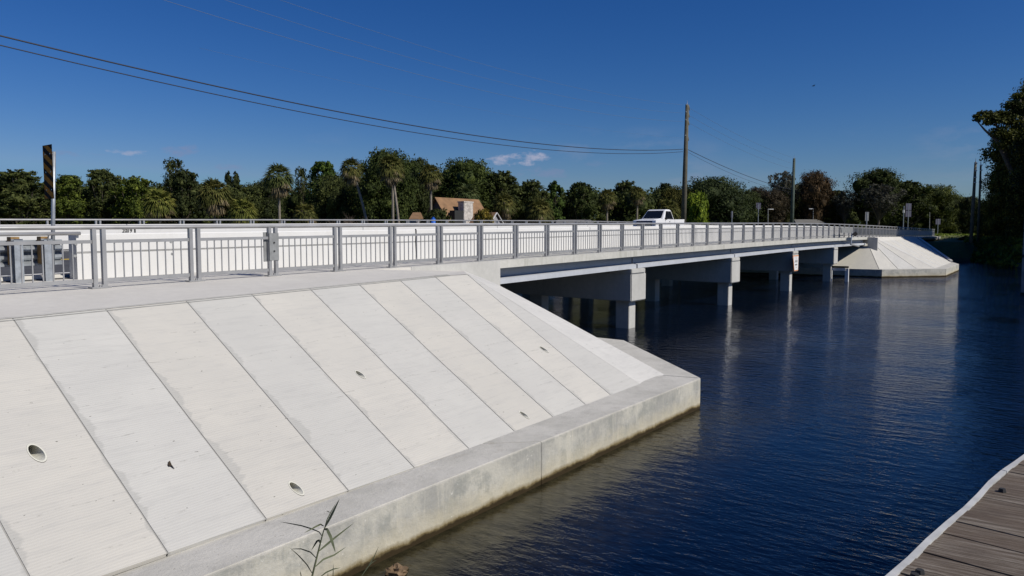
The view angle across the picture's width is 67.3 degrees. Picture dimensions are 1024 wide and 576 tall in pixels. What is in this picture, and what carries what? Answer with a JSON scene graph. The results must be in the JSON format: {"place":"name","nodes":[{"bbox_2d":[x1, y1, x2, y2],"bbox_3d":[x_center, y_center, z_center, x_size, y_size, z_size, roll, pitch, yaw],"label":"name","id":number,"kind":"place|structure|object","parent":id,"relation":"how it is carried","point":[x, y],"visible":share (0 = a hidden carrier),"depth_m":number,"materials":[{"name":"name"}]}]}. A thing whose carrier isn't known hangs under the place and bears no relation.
{"place":"outdoors","nodes":[
{"label":"outdoors","id":0,"kind":"place"},
{"bbox_2d":[1,249,69,281],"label":"road","id":1,"kind":"structure","parent":0,"point":[37,269],"depth_m":17.37,"materials":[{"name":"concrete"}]},
{"bbox_2d":[633,209,684,225],"bbox_3d":[11.973,-5.359,62.658,2.270,2.040,5.940,3,5,35],"label":"pickup truck","id":2,"kind":"object","parent":1,"relation":"on","point":[659,216],"visible":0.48,"depth_m":61.65,"materials":[{"name":"white paint"}]},
{"bbox_2d":[0,267,700,575],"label":"slope pavement","id":3,"kind":"structure","parent":0,"point":[252,410],"depth_m":10.56,"materials":[{"name":"concrete"}]},
{"bbox_2d":[226,0,674,112],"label":"overhead wire","id":4,"kind":"object","parent":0,"point":[423,61],"visible":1,"depth_m":52.36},
{"bbox_2d":[0,236,939,296],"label":"pavement","id":5,"kind":"structure","parent":0,"point":[4,292],"depth_m":15.36,"materials":[{"name":"concrete"}]},
{"bbox_2d":[0,236,62,282],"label":"guardrail","id":6,"kind":"object","parent":5,"relation":"on","point":[26,260],"visible":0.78,"depth_m":14.66,"materials":[{"name":"metal"}]},
{"bbox_2d":[0,232,80,239],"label":"pipe handrail","id":7,"kind":"object","parent":6,"relation":"attached to","point":[48,234],"visible":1,"depth_m":14.43,"materials":[{"name":"metal"}]},
{"bbox_2d":[42,144,55,277],"bbox_3d":[-8.956,-1.420,14.960,0.432,2.690,0.136,2,5,28],"label":"object marker sign","id":8,"kind":"object","parent":5,"relation":"on","point":[49,161],"visible":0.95,"depth_m":14.89,"materials":[{"name":"metal"}]},
{"bbox_2d":[0,223,718,248],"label":"concrete barrier","id":9,"kind":"object","parent":5,"relation":"on","point":[62,237],"visible":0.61,"depth_m":33.26,"materials":[{"name":"concrete"}]},
{"bbox_2d":[0,219,741,225],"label":"pedestrian railing","id":10,"kind":"object","parent":5,"relation":"on","point":[251,221],"visible":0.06,"depth_m":37.44,"materials":[{"name":"metal"}]},
{"bbox_2d":[68,225,850,278],"bbox_3d":[12.483,-3.104,45.656,0.336,1.395,74.480,3,5,35],"label":"concrete barrier","id":11,"kind":"object","parent":5,"relation":"on","point":[77,255],"visible":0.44,"depth_m":19.93,"materials":[{"name":"concrete"}]},
{"bbox_2d":[0,223,934,288],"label":"pedestrian railing","id":12,"kind":"object","parent":5,"relation":"on","point":[729,234],"visible":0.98,"depth_m":18.75,"materials":[{"name":"metal"}]},
{"bbox_2d":[263,232,278,261],"bbox_3d":[-5.081,-0.874,16.325,0.127,0.620,0.390,3,5,35],"label":"bolted plate box","id":13,"kind":"object","parent":12,"relation":"attached to","point":[273,246],"visible":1,"depth_m":16.26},
{"bbox_2d":[865,212,868,230],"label":"road sign","id":14,"kind":"object","parent":5,"relation":"on","point":[866,216],"visible":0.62,"depth_m":99.57,"materials":[{"name":"metal"}]},
{"bbox_2d":[281,0,679,104],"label":"overhead wire","id":15,"kind":"object","parent":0,"point":[456,56],"visible":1,"depth_m":55.82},
{"bbox_2d":[0,0,1023,221],"label":"sky","id":16,"kind":"structure","parent":0,"point":[899,84],"materials":[{"name":"blue"}]},
{"bbox_2d":[38,234,1022,555],"bbox_3d":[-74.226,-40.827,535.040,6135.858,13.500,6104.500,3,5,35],"label":"ground","id":17,"kind":"structure","parent":0,"point":[954,248],"depth_m":98.91,"materials":[{"name":"plant"}]},
{"bbox_2d":[0,169,63,224],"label":"broadleaf tree","id":18,"kind":"object","parent":17,"relation":"on","point":[22,195],"visible":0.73,"depth_m":105.58,"materials":[{"name":"green plant"}]},
{"bbox_2d":[42,174,90,224],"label":"broadleaf tree","id":19,"kind":"object","parent":17,"relation":"on","point":[68,185],"visible":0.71,"depth_m":109.80,"materials":[{"name":"green plant"}]},
{"bbox_2d":[74,168,124,223],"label":"broadleaf tree","id":20,"kind":"object","parent":17,"relation":"on","point":[101,201],"visible":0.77,"depth_m":111.88,"materials":[{"name":"green plant"}]},
{"bbox_2d":[107,175,162,223],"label":"broadleaf tree","id":21,"kind":"object","parent":17,"relation":"on","point":[131,198],"visible":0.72,"depth_m":109.61,"materials":[{"name":"green plant"}]},
{"bbox_2d":[141,186,178,223],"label":"palm tree","id":22,"kind":"object","parent":17,"relation":"on","point":[156,208],"visible":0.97,"depth_m":98.60,"materials":[{"name":"green plant"}]},
{"bbox_2d":[160,157,188,222],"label":"broadleaf tree","id":23,"kind":"object","parent":17,"relation":"on","point":[171,166],"visible":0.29,"depth_m":116.66,"materials":[{"name":"green plant"}]},
{"bbox_2d":[156,168,205,223],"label":"broadleaf tree","id":24,"kind":"object","parent":17,"relation":"on","point":[185,204],"visible":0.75,"depth_m":110.79,"materials":[{"name":"green plant"}]},
{"bbox_2d":[194,177,233,223],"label":"palm tree","id":25,"kind":"object","parent":17,"relation":"on","point":[216,201],"visible":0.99,"depth_m":104.44,"materials":[{"name":"green plant"}]},
{"bbox_2d":[224,171,232,185],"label":"conifer tree","id":26,"kind":"object","parent":17,"relation":"on","point":[228,178],"visible":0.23,"depth_m":128.75,"materials":[{"name":"green plant"}]},
{"bbox_2d":[232,171,239,186],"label":"conifer tree","id":27,"kind":"object","parent":17,"relation":"on","point":[236,179],"visible":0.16,"depth_m":128.81,"materials":[{"name":"green plant"}]},
{"bbox_2d":[224,196,258,223],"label":"palm tree","id":28,"kind":"object","parent":17,"relation":"on","point":[241,213],"visible":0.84,"depth_m":96.58,"materials":[{"name":"green plant"}]},
{"bbox_2d":[220,182,266,223],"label":"broadleaf tree","id":29,"kind":"object","parent":17,"relation":"on","point":[243,192],"visible":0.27,"depth_m":110.39,"materials":[{"name":"green plant"}]},
{"bbox_2d":[243,178,289,223],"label":"broadleaf tree","id":30,"kind":"object","parent":17,"relation":"on","point":[270,210],"visible":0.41,"depth_m":113.50,"materials":[{"name":"green plant"}]},
{"bbox_2d":[258,162,295,223],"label":"palm tree","id":31,"kind":"object","parent":17,"relation":"on","point":[280,186],"visible":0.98,"depth_m":98.45,"materials":[{"name":"green plant"}]},
{"bbox_2d":[293,166,309,211],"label":"broadleaf tree","id":32,"kind":"object","parent":17,"relation":"on","point":[302,176],"visible":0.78,"depth_m":120.80,"materials":[{"name":"green plant"}]},
{"bbox_2d":[291,202,317,223],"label":"palm tree","id":33,"kind":"object","parent":17,"relation":"on","point":[304,214],"visible":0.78,"depth_m":97.00,"materials":[{"name":"green plant"}]},
{"bbox_2d":[302,161,335,223],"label":"broadleaf tree","id":34,"kind":"object","parent":17,"relation":"on","point":[323,167],"visible":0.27,"depth_m":114.18,"materials":[{"name":"green plant"}]},
{"bbox_2d":[304,172,364,223],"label":"broadleaf tree","id":35,"kind":"object","parent":17,"relation":"on","point":[332,202],"visible":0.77,"depth_m":110.59,"materials":[{"name":"green plant"}]},
{"bbox_2d":[338,156,367,222],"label":"palm tree","id":36,"kind":"object","parent":17,"relation":"on","point":[352,175],"visible":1,"depth_m":96.68,"materials":[{"name":"green plant"}]},
{"bbox_2d":[346,146,423,222],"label":"broadleaf tree","id":37,"kind":"object","parent":17,"relation":"on","point":[376,197],"visible":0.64,"depth_m":104.97,"materials":[{"name":"green plant"}]},
{"bbox_2d":[376,153,405,222],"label":"palm tree","id":38,"kind":"object","parent":17,"relation":"on","point":[389,174],"visible":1,"depth_m":94.46,"materials":[{"name":"green plant"}]},
{"bbox_2d":[386,162,402,222],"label":"palm tree","id":39,"kind":"object","parent":17,"relation":"on","point":[392,195],"visible":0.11,"depth_m":97.34,"materials":[{"name":"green plant"}]},
{"bbox_2d":[409,212,422,222],"bbox_3d":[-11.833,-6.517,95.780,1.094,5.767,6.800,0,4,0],"label":"shed","id":40,"kind":"structure","parent":17,"relation":"on","point":[416,216],"depth_m":93.55,"materials":[{"name":"brown"}]},
{"bbox_2d":[407,157,436,217],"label":"broadleaf tree","id":41,"kind":"object","parent":17,"relation":"on","point":[423,206],"visible":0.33,"depth_m":110.10,"materials":[{"name":"green plant"}]},
{"bbox_2d":[418,163,443,209],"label":"palm tree","id":42,"kind":"object","parent":17,"relation":"on","point":[430,179],"visible":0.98,"depth_m":98.61,"materials":[{"name":"green plant"}]},
{"bbox_2d":[420,207,454,222],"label":"bush","id":43,"kind":"object","parent":17,"relation":"on","point":[438,214],"visible":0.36,"depth_m":93.68,"materials":[{"name":"green plant"}]},
{"bbox_2d":[427,197,502,222],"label":"house","id":44,"kind":"structure","parent":17,"relation":"on","point":[461,209],"depth_m":100.49,"materials":[{"name":"brown"}]},
{"bbox_2d":[453,183,483,203],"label":"palm tree","id":45,"kind":"object","parent":17,"relation":"on","point":[464,189],"visible":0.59,"depth_m":110.63,"materials":[{"name":"green plant"}]},
{"bbox_2d":[433,157,505,210],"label":"broadleaf tree","id":46,"kind":"object","parent":17,"relation":"on","point":[466,172],"visible":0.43,"depth_m":118.04,"materials":[{"name":"green plant"}]},
{"bbox_2d":[473,207,493,222],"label":"bush","id":47,"kind":"object","parent":17,"relation":"on","point":[484,214],"visible":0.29,"depth_m":87.89,"materials":[{"name":"green plant"}]},
{"bbox_2d":[29,172,976,233],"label":"woodland","id":48,"kind":"object","parent":17,"relation":"on","point":[652,197],"visible":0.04,"depth_m":126.77,"materials":[{"name":"green plant"}]},
{"bbox_2d":[481,170,524,222],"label":"broadleaf tree","id":49,"kind":"object","parent":17,"relation":"on","point":[507,180],"visible":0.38,"depth_m":119.20,"materials":[{"name":"green plant"}]},
{"bbox_2d":[490,191,516,222],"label":"palm tree","id":50,"kind":"object","parent":17,"relation":"on","point":[504,209],"visible":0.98,"depth_m":106.87,"materials":[{"name":"green plant"}]},
{"bbox_2d":[513,179,550,222],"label":"broadleaf tree","id":51,"kind":"object","parent":17,"relation":"on","point":[532,188],"visible":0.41,"depth_m":119.83,"materials":[{"name":"green plant"}]},
{"bbox_2d":[525,196,554,222],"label":"palm tree","id":52,"kind":"object","parent":17,"relation":"on","point":[541,206],"visible":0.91,"depth_m":106.83,"materials":[{"name":"green plant"}]},
{"bbox_2d":[545,180,565,222],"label":"conifer tree","id":53,"kind":"object","parent":17,"relation":"on","point":[554,187],"visible":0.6,"depth_m":116.72,"materials":[{"name":"green plant"}]},
{"bbox_2d":[555,220,593,222],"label":"house","id":54,"kind":"structure","parent":17,"relation":"on","point":[557,221],"depth_m":91.33,"materials":[{"name":"grey"}]},
{"bbox_2d":[566,181,598,220],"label":"broadleaf tree","id":55,"kind":"object","parent":17,"relation":"on","point":[581,207],"visible":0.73,"depth_m":122.39,"materials":[{"name":"green plant"}]},
{"bbox_2d":[596,188,617,222],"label":"palm tree","id":56,"kind":"object","parent":17,"relation":"on","point":[607,203],"visible":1,"depth_m":118.72,"materials":[{"name":"green plant"}]},
{"bbox_2d":[605,180,636,216],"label":"broadleaf tree","id":57,"kind":"object","parent":17,"relation":"on","point":[623,187],"visible":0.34,"depth_m":129.96,"materials":[{"name":"green plant"}]},
{"bbox_2d":[628,186,645,219],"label":"palm tree","id":58,"kind":"object","parent":17,"relation":"on","point":[636,198],"visible":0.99,"depth_m":120.77,"materials":[{"name":"green plant"}]},
{"bbox_2d":[403,236,877,328],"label":"road bridge","id":59,"kind":"structure","parent":17,"relation":"on","point":[626,279],"depth_m":32.94,"materials":[{"name":"concrete"}]},
{"bbox_2d":[792,255,798,270],"bbox_3d":[18.251,-1.595,49.536,0.053,1.001,1.356,3,5,35],"label":"clearance sign","id":60,"kind":"object","parent":59,"relation":"attached to","point":[795,262],"visible":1,"depth_m":49.49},
{"bbox_2d":[840,227,859,246],"bbox_3d":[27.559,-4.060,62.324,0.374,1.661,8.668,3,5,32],"label":"gauge station","id":61,"kind":"object","parent":59,"relation":"attached to","point":[845,230],"visible":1,"depth_m":61.57,"materials":[{"name":"metal"}]},
{"bbox_2d":[653,183,671,191],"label":"broadleaf tree","id":62,"kind":"object","parent":17,"relation":"on","point":[666,185],"visible":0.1,"depth_m":132.58,"materials":[{"name":"green plant"}]},
{"bbox_2d":[656,197,680,218],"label":"palm tree","id":63,"kind":"object","parent":17,"relation":"on","point":[675,210],"visible":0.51,"depth_m":106.76,"materials":[{"name":"green plant"}]},
{"bbox_2d":[656,185,694,218],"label":"broadleaf tree","id":64,"kind":"object","parent":17,"relation":"on","point":[674,193],"visible":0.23,"depth_m":127.82,"materials":[{"name":"green plant"}]},
{"bbox_2d":[681,103,689,224],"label":"utility pole","id":65,"kind":"object","parent":17,"relation":"on","point":[684,177],"visible":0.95,"depth_m":92.53,"materials":[{"name":"wood"}]},
{"bbox_2d":[0,35,681,150],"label":"overhead wire","id":66,"kind":"object","parent":65,"relation":"attached to","point":[280,99],"visible":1,"depth_m":42.35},
{"bbox_2d":[0,45,682,153],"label":"overhead wire","id":67,"kind":"object","parent":65,"relation":"attached to","point":[300,111],"visible":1,"depth_m":43.59,"materials":[{"name":"metal"}]},
{"bbox_2d":[165,0,682,121],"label":"overhead wire","id":68,"kind":"object","parent":65,"relation":"attached to","point":[384,65],"visible":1,"depth_m":49.09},
{"bbox_2d":[201,48,675,137],"bbox_3d":[2.181,-15.024,65.560,0.009,1.888,64.009,3,5,35],"label":"overhead wire","id":69,"kind":"object","parent":65,"relation":"attached to","point":[400,93],"visible":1,"depth_m":49.15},
{"bbox_2d":[689,150,790,189],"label":"overhead wire","id":70,"kind":"object","parent":65,"relation":"attached to","point":[733,170],"visible":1,"depth_m":106.28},
{"bbox_2d":[686,190,709,224],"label":"bush","id":71,"kind":"object","parent":17,"relation":"on","point":[697,208],"visible":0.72,"depth_m":110.18,"materials":[{"name":"green plant"}]},
{"bbox_2d":[679,176,762,225],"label":"broadleaf tree","id":72,"kind":"object","parent":17,"relation":"on","point":[724,198],"visible":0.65,"depth_m":125.36,"materials":[{"name":"green plant"}]},
{"bbox_2d":[734,189,769,225],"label":"broadleaf tree","id":73,"kind":"object","parent":17,"relation":"on","point":[756,197],"visible":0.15,"depth_m":146.66,"materials":[{"name":"green plant"}]},
{"bbox_2d":[756,203,760,219],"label":"road sign","id":74,"kind":"object","parent":17,"relation":"on","point":[758,206],"visible":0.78,"depth_m":127.32,"materials":[{"name":"metal"}]},
{"bbox_2d":[749,185,768,224],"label":"broadleaf tree","id":75,"kind":"object","parent":17,"relation":"on","point":[754,188],"visible":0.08,"depth_m":153.13,"materials":[{"name":"green plant"}]},
{"bbox_2d":[754,189,790,225],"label":"broadleaf tree","id":76,"kind":"object","parent":17,"relation":"on","point":[776,200],"visible":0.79,"depth_m":147.55,"materials":[{"name":"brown plant"}]},
{"bbox_2d":[767,170,799,222],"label":"broadleaf tree","id":77,"kind":"object","parent":17,"relation":"on","point":[788,179],"visible":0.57,"depth_m":156.17,"materials":[{"name":"green plant"}]},
{"bbox_2d":[770,181,800,225],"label":"broadleaf tree","id":78,"kind":"object","parent":17,"relation":"on","point":[787,217],"visible":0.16,"depth_m":156.92,"materials":[{"name":"green plant"}]},
{"bbox_2d":[790,158,794,225],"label":"utility pole","id":79,"kind":"object","parent":17,"relation":"on","point":[792,197],"visible":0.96,"depth_m":132.34,"materials":[{"name":"wood"}]},
{"bbox_2d":[795,182,804,218],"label":"broadleaf tree","id":80,"kind":"object","parent":17,"relation":"on","point":[797,214],"visible":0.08,"depth_m":158.03,"materials":[{"name":"green plant"}]},
{"bbox_2d":[786,219,825,225],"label":"house","id":81,"kind":"structure","parent":17,"relation":"on","point":[806,221],"depth_m":147.85,"materials":[{"name":"grey"}]},
{"bbox_2d":[795,169,838,224],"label":"broadleaf tree","id":82,"kind":"object","parent":17,"relation":"on","point":[815,192],"visible":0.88,"depth_m":149.78,"materials":[{"name":"brown plant"}]},
{"bbox_2d":[823,190,846,226],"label":"broadleaf tree","id":83,"kind":"object","parent":17,"relation":"on","point":[832,217],"visible":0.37,"depth_m":154.28,"materials":[{"name":"green plant"}]},
{"bbox_2d":[832,190,856,223],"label":"broadleaf tree","id":84,"kind":"object","parent":17,"relation":"on","point":[841,204],"visible":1,"depth_m":148.81,"materials":[{"name":"green plant"}]},
{"bbox_2d":[843,166,907,229],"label":"broadleaf tree","id":85,"kind":"object","parent":17,"relation":"on","point":[879,177],"visible":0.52,"depth_m":147.32,"materials":[{"name":"green plant"}]},
{"bbox_2d":[855,183,909,233],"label":"broadleaf tree","id":86,"kind":"object","parent":17,"relation":"on","point":[879,208],"visible":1,"depth_m":140.13,"materials":[{"name":"green plant"}]},
{"bbox_2d":[905,203,911,229],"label":"road sign","id":87,"kind":"object","parent":17,"relation":"on","point":[908,212],"visible":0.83,"depth_m":139.31,"materials":[{"name":"metal"}]},
{"bbox_2d":[889,180,938,229],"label":"broadleaf tree","id":88,"kind":"object","parent":17,"relation":"on","point":[920,206],"visible":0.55,"depth_m":146.85,"materials":[{"name":"green plant"}]},
{"bbox_2d":[874,233,974,237],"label":"grass","id":89,"kind":"structure","parent":17,"relation":"on","point":[948,234],"depth_m":118.17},
{"bbox_2d":[913,183,964,233],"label":"broadleaf tree","id":90,"kind":"object","parent":17,"relation":"on","point":[941,198],"visible":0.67,"depth_m":151.31,"materials":[{"name":"green plant"}]},
{"bbox_2d":[938,193,965,233],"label":"broadleaf tree","id":91,"kind":"object","parent":17,"relation":"on","point":[952,229],"visible":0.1,"depth_m":157.71,"materials":[{"name":"green plant"}]},
{"bbox_2d":[953,196,981,233],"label":"broadleaf tree","id":92,"kind":"object","parent":17,"relation":"on","point":[964,213],"visible":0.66,"depth_m":139.01,"materials":[{"name":"green plant"}]},
{"bbox_2d":[958,234,980,239],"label":"bush","id":93,"kind":"object","parent":17,"relation":"on","point":[962,238],"visible":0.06,"depth_m":111.59,"materials":[{"name":"green plant"}]},
{"bbox_2d":[969,159,977,242],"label":"utility pole","id":94,"kind":"object","parent":17,"relation":"on","point":[973,207],"visible":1,"depth_m":93.22,"materials":[{"name":"wood"}]},
{"bbox_2d":[976,164,981,241],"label":"utility pole","id":95,"kind":"object","parent":17,"relation":"on","point":[978,217],"visible":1,"depth_m":100.47,"materials":[{"name":"wood"}]},
{"bbox_2d":[966,198,996,235],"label":"broadleaf tree","id":96,"kind":"object","parent":17,"relation":"on","point":[983,228],"visible":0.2,"depth_m":110.92,"materials":[{"name":"green plant"}]},
{"bbox_2d":[963,233,1022,266],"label":"undergrowth","id":97,"kind":"object","parent":17,"relation":"on","point":[984,243],"visible":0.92,"depth_m":93.73,"materials":[{"name":"green plant"}]},
{"bbox_2d":[976,165,1013,236],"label":"broadleaf tree","id":98,"kind":"object","parent":17,"relation":"on","point":[996,226],"visible":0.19,"depth_m":105.47,"materials":[{"name":"green plant"}]},
{"bbox_2d":[971,79,1023,235],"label":"broadleaf tree","id":99,"kind":"object","parent":17,"relation":"on","point":[998,155],"visible":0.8,"depth_m":96.74,"materials":[{"name":"green plant"}]},
{"bbox_2d":[986,154,1023,237],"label":"broadleaf tree","id":100,"kind":"object","parent":17,"relation":"on","point":[1016,220],"visible":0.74,"depth_m":95.68,"materials":[{"name":"green plant"}]},
{"bbox_2d":[1006,132,1023,227],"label":"broadleaf tree","id":101,"kind":"object","parent":17,"relation":"on","point":[1021,152],"visible":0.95,"depth_m":92.17,"materials":[{"name":"green plant"}]},
{"bbox_2d":[352,262,1023,575],"bbox_3d":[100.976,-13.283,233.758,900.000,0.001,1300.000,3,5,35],"label":"river water","id":102,"kind":"structure","parent":0,"point":[855,426],"depth_m":14.31,"materials":[{"name":"liquid"}]},
{"bbox_2d":[283,500,350,575],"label":"reed","id":103,"kind":"object","parent":102,"relation":"in","point":[330,515],"visible":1,"depth_m":6.48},
{"bbox_2d":[300,549,377,575],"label":"reed","id":104,"kind":"object","parent":102,"relation":"in","point":[370,563],"visible":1,"depth_m":6.50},
{"bbox_2d":[384,563,408,575],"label":"rock","id":105,"kind":"object","parent":102,"relation":"in","point":[396,569],"visible":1,"depth_m":8.75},
{"bbox_2d":[832,266,848,281],"bbox_3d":[25.415,-0.426,60.356,1.833,2.620,0.430,3,5,35],"label":"navigation frame","id":106,"kind":"object","parent":102,"relation":"in","point":[841,268],"visible":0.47,"depth_m":59.90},
{"bbox_2d":[885,454,1023,575],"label":"wooden dock","id":107,"kind":"object","parent":102,"relation":"in","point":[980,532],"visible":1,"depth_m":4.05,"materials":[{"name":"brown wood"}]},
{"bbox_2d":[1020,229,1023,294],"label":"dock piling","id":108,"kind":"object","parent":102,"relation":"in","point":[1022,284],"visible":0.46,"depth_m":47.27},
{"bbox_2d":[740,237,958,277],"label":"slope pavement","id":109,"kind":"structure","parent":0,"point":[905,257],"depth_m":68.87,"materials":[{"name":"concrete"}]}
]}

